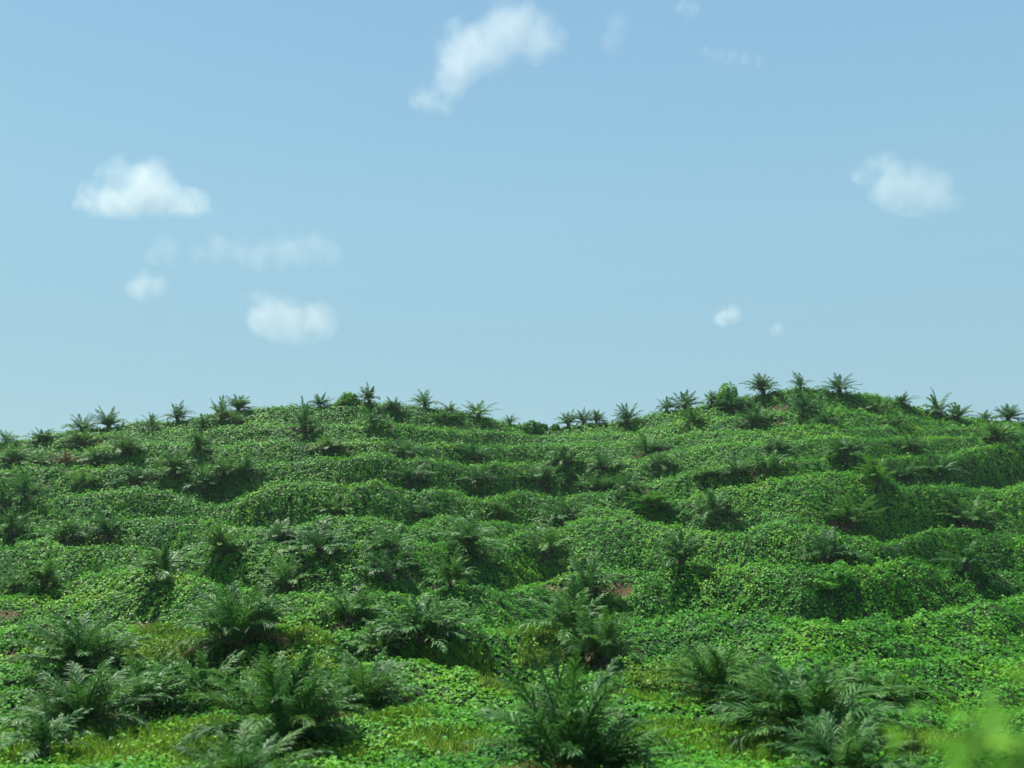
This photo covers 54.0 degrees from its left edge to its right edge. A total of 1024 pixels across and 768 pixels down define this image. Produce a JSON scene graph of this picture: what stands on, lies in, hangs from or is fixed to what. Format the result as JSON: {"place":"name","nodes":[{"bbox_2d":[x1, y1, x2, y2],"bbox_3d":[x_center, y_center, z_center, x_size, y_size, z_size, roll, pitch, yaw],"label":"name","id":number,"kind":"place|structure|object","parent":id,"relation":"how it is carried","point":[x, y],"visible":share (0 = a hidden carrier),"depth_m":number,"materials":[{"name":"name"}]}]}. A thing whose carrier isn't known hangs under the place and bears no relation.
{"place":"outdoors","nodes":[
{"label":"outdoors","id":0,"kind":"place"},
{"bbox_2d":[0,620,962,767],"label":"grass","id":1,"kind":"structure","parent":0,"point":[108,750],"depth_m":31.66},
{"bbox_2d":[0,388,1023,767],"bbox_3d":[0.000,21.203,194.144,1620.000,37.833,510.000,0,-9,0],"label":"hillside","id":2,"kind":"structure","parent":0,"point":[752,474],"depth_m":106.35,"materials":[{"name":"soil"}]},
{"bbox_2d":[0,481,25,511],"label":"oil palm","id":3,"kind":"object","parent":2,"relation":"on","point":[3,499],"visible":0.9,"depth_m":129.88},
{"bbox_2d":[0,442,30,462],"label":"oil palm","id":4,"kind":"object","parent":2,"relation":"on","point":[14,455],"visible":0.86,"depth_m":155.08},
{"bbox_2d":[0,563,32,590],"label":"oil palm","id":5,"kind":"object","parent":2,"relation":"on","point":[8,581],"visible":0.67,"depth_m":96.01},
{"bbox_2d":[0,502,40,536],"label":"oil palm","id":6,"kind":"object","parent":2,"relation":"on","point":[11,525],"visible":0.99,"depth_m":114.42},
{"bbox_2d":[0,466,60,501],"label":"oil palm","id":7,"kind":"object","parent":2,"relation":"on","point":[25,489],"visible":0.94,"depth_m":131.03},
{"bbox_2d":[14,449,57,465],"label":"oil palm","id":8,"kind":"object","parent":2,"relation":"on","point":[35,458],"visible":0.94,"depth_m":152.43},
{"bbox_2d":[7,558,77,589],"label":"oil palm","id":9,"kind":"object","parent":2,"relation":"on","point":[43,575],"visible":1,"depth_m":77.92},
{"bbox_2d":[0,695,98,765],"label":"oil palm","id":10,"kind":"object","parent":2,"relation":"on","point":[41,734],"visible":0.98,"depth_m":29.18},
{"bbox_2d":[20,510,96,544],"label":"oil palm","id":11,"kind":"object","parent":2,"relation":"on","point":[63,530],"visible":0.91,"depth_m":111.60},
{"bbox_2d":[52,425,101,446],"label":"oil palm","id":12,"kind":"object","parent":2,"relation":"on","point":[77,438],"visible":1,"depth_m":160.25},
{"bbox_2d":[2,611,153,674],"bbox_3d":[-19.095,11.515,44.447,6.402,2.962,6.139,8,-14,-15],"label":"oil palm","id":13,"kind":"object","parent":2,"relation":"on","point":[80,647],"visible":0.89,"depth_m":43.72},
{"bbox_2d":[61,414,99,431],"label":"oil palm","id":14,"kind":"object","parent":2,"relation":"on","point":[83,424],"visible":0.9,"depth_m":169.38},
{"bbox_2d":[62,467,104,488],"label":"oil palm","id":15,"kind":"object","parent":2,"relation":"on","point":[91,478],"visible":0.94,"depth_m":139.41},
{"bbox_2d":[0,657,171,739],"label":"oil palm","id":16,"kind":"object","parent":2,"relation":"on","point":[65,701],"visible":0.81,"depth_m":33.21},
{"bbox_2d":[74,447,114,463],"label":"oil palm","id":17,"kind":"object","parent":2,"relation":"on","point":[96,455],"visible":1,"depth_m":151.57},
{"bbox_2d":[70,507,133,540],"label":"oil palm","id":18,"kind":"object","parent":2,"relation":"on","point":[110,529],"visible":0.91,"depth_m":110.79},
{"bbox_2d":[87,405,127,428],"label":"oil palm","id":19,"kind":"object","parent":2,"relation":"on","point":[107,421],"visible":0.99,"depth_m":169.82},
{"bbox_2d":[96,431,146,455],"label":"oil palm","id":20,"kind":"object","parent":2,"relation":"on","point":[123,445],"visible":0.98,"depth_m":152.79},
{"bbox_2d":[109,462,162,484],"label":"oil palm","id":21,"kind":"object","parent":2,"relation":"on","point":[139,475],"visible":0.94,"depth_m":137.80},
{"bbox_2d":[87,651,193,711],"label":"oil palm","id":22,"kind":"object","parent":2,"relation":"on","point":[154,687],"visible":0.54,"depth_m":39.38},
{"bbox_2d":[119,531,207,581],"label":"oil palm","id":23,"kind":"object","parent":2,"relation":"on","point":[164,563],"visible":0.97,"depth_m":76.70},
{"bbox_2d":[133,632,204,671],"bbox_3d":[-18.149,14.254,53.280,3.654,1.995,2.780,2,-10,-11],"label":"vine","id":24,"kind":"object","parent":2,"relation":"on","point":[167,645],"visible":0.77,"depth_m":53.04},
{"bbox_2d":[149,449,198,474],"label":"oil palm","id":25,"kind":"object","parent":2,"relation":"on","point":[175,464],"visible":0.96,"depth_m":138.60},
{"bbox_2d":[158,400,196,421],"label":"oil palm","id":26,"kind":"object","parent":2,"relation":"on","point":[177,413],"visible":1,"depth_m":170.95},
{"bbox_2d":[171,425,216,449],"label":"oil palm","id":27,"kind":"object","parent":2,"relation":"on","point":[199,440],"visible":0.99,"depth_m":151.38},
{"bbox_2d":[181,465,225,491],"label":"oil palm","id":28,"kind":"object","parent":2,"relation":"on","point":[203,481],"visible":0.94,"depth_m":134.73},
{"bbox_2d":[149,636,258,702],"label":"oil palm","id":29,"kind":"object","parent":2,"relation":"on","point":[209,686],"visible":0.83,"depth_m":39.20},
{"bbox_2d":[185,521,246,556],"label":"oil palm","id":30,"kind":"object","parent":2,"relation":"on","point":[222,541],"visible":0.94,"depth_m":91.89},
{"bbox_2d":[208,395,240,421],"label":"oil palm","id":31,"kind":"object","parent":2,"relation":"on","point":[222,413],"visible":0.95,"depth_m":168.29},
{"bbox_2d":[202,455,248,476],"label":"oil palm","id":32,"kind":"object","parent":2,"relation":"on","point":[223,470],"visible":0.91,"depth_m":136.25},
{"bbox_2d":[169,578,303,665],"bbox_3d":[-14.652,12.428,53.107,6.974,4.047,7.629,-6,-9,-33],"label":"oil palm","id":33,"kind":"object","parent":2,"relation":"on","point":[231,622],"visible":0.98,"depth_m":52.59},
{"bbox_2d":[224,394,258,410],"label":"oil palm","id":34,"kind":"object","parent":2,"relation":"on","point":[238,403],"visible":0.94,"depth_m":172.35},
{"bbox_2d":[225,452,263,473],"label":"oil palm","id":35,"kind":"object","parent":2,"relation":"on","point":[244,465],"visible":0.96,"depth_m":136.50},
{"bbox_2d":[173,717,334,767],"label":"oil palm","id":36,"kind":"object","parent":2,"relation":"on","point":[230,760],"visible":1,"depth_m":21.52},
{"bbox_2d":[175,643,363,755],"bbox_3d":[-7.281,9.799,30.926,5.708,3.383,5.819,-11,-25,28],"label":"oil palm","id":37,"kind":"object","parent":2,"relation":"on","point":[285,718],"visible":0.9,"depth_m":30.11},
{"bbox_2d":[244,587,298,627],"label":"oil palm","id":38,"kind":"object","parent":2,"relation":"on","point":[270,600],"visible":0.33,"depth_m":54.82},
{"bbox_2d":[250,517,302,540],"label":"oil palm","id":39,"kind":"object","parent":2,"relation":"on","point":[275,531],"visible":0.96,"depth_m":104.32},
{"bbox_2d":[245,553,324,589],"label":"oil palm","id":40,"kind":"object","parent":2,"relation":"on","point":[286,575],"visible":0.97,"depth_m":86.85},
{"bbox_2d":[240,645,342,690],"bbox_3d":[-9.370,12.053,42.362,4.332,1.864,3.440,0,-9,0],"label":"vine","id":41,"kind":"object","parent":2,"relation":"on","point":[322,665],"visible":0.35,"depth_m":42.72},
{"bbox_2d":[236,665,367,749],"bbox_3d":[-6.710,10.274,32.040,4.104,2.417,4.208,0,-14,-34],"label":"oil palm","id":42,"kind":"object","parent":2,"relation":"on","point":[327,715],"visible":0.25,"depth_m":31.52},
{"bbox_2d":[287,396,324,431],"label":"oil palm","id":43,"kind":"object","parent":2,"relation":"on","point":[302,418],"visible":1,"depth_m":159.90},
{"bbox_2d":[275,515,358,553],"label":"oil palm","id":44,"kind":"object","parent":2,"relation":"on","point":[319,538],"visible":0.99,"depth_m":91.45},
{"bbox_2d":[305,431,349,450],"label":"oil palm","id":45,"kind":"object","parent":2,"relation":"on","point":[327,440],"visible":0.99,"depth_m":149.16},
{"bbox_2d":[310,494,353,514],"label":"oil palm","id":46,"kind":"object","parent":2,"relation":"on","point":[334,502],"visible":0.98,"depth_m":124.01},
{"bbox_2d":[336,391,359,404],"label":"vine draped stump","id":47,"kind":"object","parent":2,"relation":"on","point":[346,398],"visible":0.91,"depth_m":175.34,"materials":[{"name":"green plant"}]},
{"bbox_2d":[308,582,390,622],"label":"oil palm","id":48,"kind":"object","parent":2,"relation":"on","point":[351,607],"visible":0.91,"depth_m":64.17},
{"bbox_2d":[309,646,426,712],"bbox_3d":[-5.904,11.703,39.478,5.207,2.631,5.132,0,-3,12],"label":"oil palm","id":49,"kind":"object","parent":2,"relation":"on","point":[372,687],"visible":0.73,"depth_m":39.10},
{"bbox_2d":[353,407,390,427],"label":"oil palm","id":50,"kind":"object","parent":2,"relation":"on","point":[374,420],"visible":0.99,"depth_m":164.01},
{"bbox_2d":[343,617,411,656],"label":"oil palm","id":51,"kind":"object","parent":2,"relation":"on","point":[382,641],"visible":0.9,"depth_m":52.87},
{"bbox_2d":[351,546,417,580],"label":"oil palm","id":52,"kind":"object","parent":2,"relation":"on","point":[384,567],"visible":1,"depth_m":88.28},
{"bbox_2d":[356,524,419,553],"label":"oil palm","id":53,"kind":"object","parent":2,"relation":"on","point":[391,541],"visible":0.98,"depth_m":92.43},
{"bbox_2d":[385,433,423,458],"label":"oil palm","id":54,"kind":"object","parent":2,"relation":"on","point":[405,449],"visible":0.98,"depth_m":152.09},
{"bbox_2d":[387,459,438,485],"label":"oil palm","id":55,"kind":"object","parent":2,"relation":"on","point":[409,475],"visible":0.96,"depth_m":140.47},
{"bbox_2d":[396,495,438,519],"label":"oil palm","id":56,"kind":"object","parent":2,"relation":"on","point":[420,506],"visible":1,"depth_m":126.28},
{"bbox_2d":[406,389,440,407],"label":"oil palm","id":57,"kind":"object","parent":2,"relation":"on","point":[424,400],"visible":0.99,"depth_m":183.40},
{"bbox_2d":[366,593,484,653],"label":"oil palm","id":58,"kind":"object","parent":2,"relation":"on","point":[428,621],"visible":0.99,"depth_m":53.04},
{"bbox_2d":[417,543,480,588],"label":"oil palm","id":59,"kind":"object","parent":2,"relation":"on","point":[452,578],"visible":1,"depth_m":73.29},
{"bbox_2d":[420,510,510,559],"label":"oil palm","id":60,"kind":"object","parent":2,"relation":"on","point":[468,536],"visible":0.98,"depth_m":99.72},
{"bbox_2d":[452,439,500,460],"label":"oil palm","id":61,"kind":"object","parent":2,"relation":"on","point":[477,454],"visible":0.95,"depth_m":160.73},
{"bbox_2d":[456,462,500,486],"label":"oil palm","id":62,"kind":"object","parent":2,"relation":"on","point":[477,478],"visible":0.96,"depth_m":146.52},
{"bbox_2d":[459,400,500,418],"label":"oil palm","id":63,"kind":"object","parent":2,"relation":"on","point":[477,410],"visible":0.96,"depth_m":185.90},
{"bbox_2d":[480,494,514,517],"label":"oil palm","id":64,"kind":"object","parent":2,"relation":"on","point":[499,508],"visible":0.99,"depth_m":131.48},
{"bbox_2d":[0,384,1023,767],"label":"creeping vine cover","id":65,"kind":"object","parent":2,"relation":"on","point":[824,656],"visible":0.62,"depth_m":98.42,"materials":[{"name":"green plant"}]},
{"bbox_2d":[520,420,544,434],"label":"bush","id":66,"kind":"object","parent":2,"relation":"on","point":[533,427],"visible":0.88,"depth_m":185.47,"materials":[{"name":"green plant"}]},
{"bbox_2d":[508,514,579,559],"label":"oil palm","id":67,"kind":"object","parent":2,"relation":"on","point":[544,543],"visible":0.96,"depth_m":108.20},
{"bbox_2d":[517,459,574,484],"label":"oil palm","id":68,"kind":"object","parent":2,"relation":"on","point":[540,477],"visible":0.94,"depth_m":152.57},
{"bbox_2d":[541,440,586,465],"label":"oil palm","id":69,"kind":"object","parent":2,"relation":"on","point":[561,456],"visible":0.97,"depth_m":157.89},
{"bbox_2d":[530,491,601,526],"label":"oil palm","id":70,"kind":"object","parent":2,"relation":"on","point":[565,514],"visible":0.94,"depth_m":123.39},
{"bbox_2d":[515,572,627,644],"bbox_3d":[3.330,12.864,57.885,6.693,3.638,6.840,4,-1,-12],"label":"oil palm","id":71,"kind":"object","parent":2,"relation":"on","point":[567,614],"visible":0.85,"depth_m":57.60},
{"bbox_2d":[461,643,684,767],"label":"oil palm","id":72,"kind":"object","parent":2,"relation":"on","point":[562,731],"visible":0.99,"depth_m":22.84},
{"bbox_2d":[551,551,624,600],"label":"oil palm","id":73,"kind":"object","parent":2,"relation":"on","point":[588,580],"visible":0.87,"depth_m":81.23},
{"bbox_2d":[574,471,623,492],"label":"oil palm","id":74,"kind":"object","parent":2,"relation":"on","point":[598,484],"visible":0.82,"depth_m":150.53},
{"bbox_2d":[554,606,649,670],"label":"oil palm","id":75,"kind":"object","parent":2,"relation":"on","point":[603,640],"visible":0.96,"depth_m":53.85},
{"bbox_2d":[583,449,626,471],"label":"oil palm","id":76,"kind":"object","parent":2,"relation":"on","point":[603,464],"visible":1,"depth_m":155.34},
{"bbox_2d":[611,402,641,423],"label":"oil palm","id":77,"kind":"object","parent":2,"relation":"on","point":[625,416],"visible":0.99,"depth_m":187.77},
{"bbox_2d":[610,469,645,492],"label":"oil palm","id":78,"kind":"object","parent":2,"relation":"on","point":[627,485],"visible":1,"depth_m":139.37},
{"bbox_2d":[571,708,688,767],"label":"oil palm","id":79,"kind":"object","parent":2,"relation":"on","point":[648,754],"visible":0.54,"depth_m":23.19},
{"bbox_2d":[622,430,666,455],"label":"oil palm","id":80,"kind":"object","parent":2,"relation":"on","point":[645,447],"visible":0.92,"depth_m":164.95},
{"bbox_2d":[623,487,682,508],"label":"oil palm","id":81,"kind":"object","parent":2,"relation":"on","point":[649,500],"visible":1,"depth_m":127.33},
{"bbox_2d":[615,655,694,693],"bbox_3d":[6.051,12.286,42.415,3.518,1.757,2.867,0,-9,0],"label":"fern clump","id":82,"kind":"object","parent":2,"relation":"on","point":[646,679],"visible":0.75,"depth_m":42.12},
{"bbox_2d":[638,451,679,471],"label":"oil palm","id":83,"kind":"object","parent":2,"relation":"on","point":[659,461],"visible":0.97,"depth_m":153.09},
{"bbox_2d":[648,524,712,567],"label":"oil palm","id":84,"kind":"object","parent":2,"relation":"on","point":[680,551],"visible":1,"depth_m":84.45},
{"bbox_2d":[668,389,704,409],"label":"oil palm","id":85,"kind":"object","parent":2,"relation":"on","point":[683,400],"visible":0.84,"depth_m":189.87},
{"bbox_2d":[670,402,706,422],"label":"oil palm","id":86,"kind":"object","parent":2,"relation":"on","point":[692,416],"visible":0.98,"depth_m":176.53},
{"bbox_2d":[652,637,772,704],"bbox_3d":[7.562,10.610,36.767,4.900,2.556,5.394,8,-14,-31],"label":"oil palm","id":87,"kind":"object","parent":2,"relation":"on","point":[714,673],"visible":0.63,"depth_m":36.29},
{"bbox_2d":[691,477,738,520],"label":"oil palm","id":88,"kind":"object","parent":2,"relation":"on","point":[712,503],"visible":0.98,"depth_m":124.64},
{"bbox_2d":[715,381,738,404],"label":"bush","id":89,"kind":"object","parent":2,"relation":"on","point":[724,391],"visible":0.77,"depth_m":184.70,"materials":[{"name":"green plant"}]},
{"bbox_2d":[712,391,751,410],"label":"oil palm","id":90,"kind":"object","parent":2,"relation":"on","point":[735,402],"visible":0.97,"depth_m":182.39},
{"bbox_2d":[719,454,757,476],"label":"oil palm","id":91,"kind":"object","parent":2,"relation":"on","point":[734,466],"visible":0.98,"depth_m":140.79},
{"bbox_2d":[732,401,777,427],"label":"oil palm","id":92,"kind":"object","parent":2,"relation":"on","point":[756,419],"visible":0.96,"depth_m":168.68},
{"bbox_2d":[740,373,782,394],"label":"oil palm","id":93,"kind":"object","parent":2,"relation":"on","point":[762,384],"visible":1,"depth_m":185.76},
{"bbox_2d":[745,443,794,473],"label":"oil palm","id":94,"kind":"object","parent":2,"relation":"on","point":[763,461],"visible":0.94,"depth_m":140.46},
{"bbox_2d":[706,659,835,717],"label":"oil palm","id":95,"kind":"object","parent":2,"relation":"on","point":[791,670],"visible":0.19,"depth_m":33.93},
{"bbox_2d":[781,389,829,412],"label":"oil palm","id":96,"kind":"object","parent":2,"relation":"on","point":[801,402],"visible":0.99,"depth_m":171.56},
{"bbox_2d":[703,651,918,750],"bbox_3d":[9.159,9.895,31.166,6.425,2.985,6.543,-5,-11,27],"label":"oil palm","id":97,"kind":"object","parent":2,"relation":"on","point":[791,700],"visible":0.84,"depth_m":30.83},
{"bbox_2d":[805,571,841,589],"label":"vine draped stump","id":98,"kind":"object","parent":2,"relation":"on","point":[819,579],"visible":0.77,"depth_m":78.37,"materials":[{"name":"green plant"}]},
{"bbox_2d":[784,525,869,562],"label":"oil palm","id":99,"kind":"object","parent":2,"relation":"on","point":[825,548],"visible":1,"depth_m":97.61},
{"bbox_2d":[809,405,849,427],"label":"oil palm","id":100,"kind":"object","parent":2,"relation":"on","point":[825,419],"visible":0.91,"depth_m":165.95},
{"bbox_2d":[813,373,859,392],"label":"oil palm","id":101,"kind":"object","parent":2,"relation":"on","point":[838,384],"visible":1,"depth_m":184.42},
{"bbox_2d":[829,567,856,589],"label":"vine draped stump","id":102,"kind":"object","parent":2,"relation":"on","point":[845,576],"visible":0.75,"depth_m":78.96,"materials":[{"name":"green plant"}]},
{"bbox_2d":[814,436,874,457],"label":"oil palm","id":103,"kind":"object","parent":2,"relation":"on","point":[846,447],"visible":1,"depth_m":145.31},
{"bbox_2d":[760,709,932,767],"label":"oil palm","id":104,"kind":"object","parent":2,"relation":"on","point":[854,747],"visible":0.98,"depth_m":25.86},
{"bbox_2d":[821,493,889,526],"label":"oil palm","id":105,"kind":"object","parent":2,"relation":"on","point":[847,512],"visible":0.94,"depth_m":122.71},
{"bbox_2d":[852,455,899,485],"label":"oil palm","id":106,"kind":"object","parent":2,"relation":"on","point":[875,472],"visible":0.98,"depth_m":130.91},
{"bbox_2d":[832,664,954,705],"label":"oil palm","id":107,"kind":"object","parent":2,"relation":"on","point":[887,697],"visible":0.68,"depth_m":40.46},
{"bbox_2d":[888,461,930,482],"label":"oil palm","id":108,"kind":"object","parent":2,"relation":"on","point":[906,473],"visible":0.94,"depth_m":146.63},
{"bbox_2d":[892,432,936,452],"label":"oil palm","id":109,"kind":"object","parent":2,"relation":"on","point":[913,444],"visible":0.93,"depth_m":158.25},
{"bbox_2d":[921,387,954,416],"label":"oil palm","id":110,"kind":"object","parent":2,"relation":"on","point":[936,406],"visible":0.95,"depth_m":185.40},
{"bbox_2d":[921,450,970,479],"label":"oil palm","id":111,"kind":"object","parent":2,"relation":"on","point":[942,467],"visible":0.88,"depth_m":151.19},
{"bbox_2d":[882,666,1023,767],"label":"roadside shrub","id":112,"kind":"object","parent":2,"relation":"on","point":[957,750],"visible":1,"depth_m":2.56,"materials":[{"name":"green plant"}]},
{"bbox_2d":[940,403,975,421],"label":"oil palm","id":113,"kind":"object","parent":2,"relation":"on","point":[957,413],"visible":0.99,"depth_m":183.02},
{"bbox_2d":[929,529,1004,572],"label":"oil palm","id":114,"kind":"object","parent":2,"relation":"on","point":[964,557],"visible":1,"depth_m":83.87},
{"bbox_2d":[937,498,1002,528],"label":"oil palm","id":115,"kind":"object","parent":2,"relation":"on","point":[969,515],"visible":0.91,"depth_m":130.73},
{"bbox_2d":[967,414,1023,441],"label":"oil palm","id":116,"kind":"object","parent":2,"relation":"on","point":[997,431],"visible":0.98,"depth_m":172.06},
{"bbox_2d":[989,403,1023,420],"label":"oil palm","id":117,"kind":"object","parent":2,"relation":"on","point":[1007,414],"visible":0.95,"depth_m":188.21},
{"bbox_2d":[0,0,1023,442],"label":"sky","id":118,"kind":"structure","parent":0,"point":[536,210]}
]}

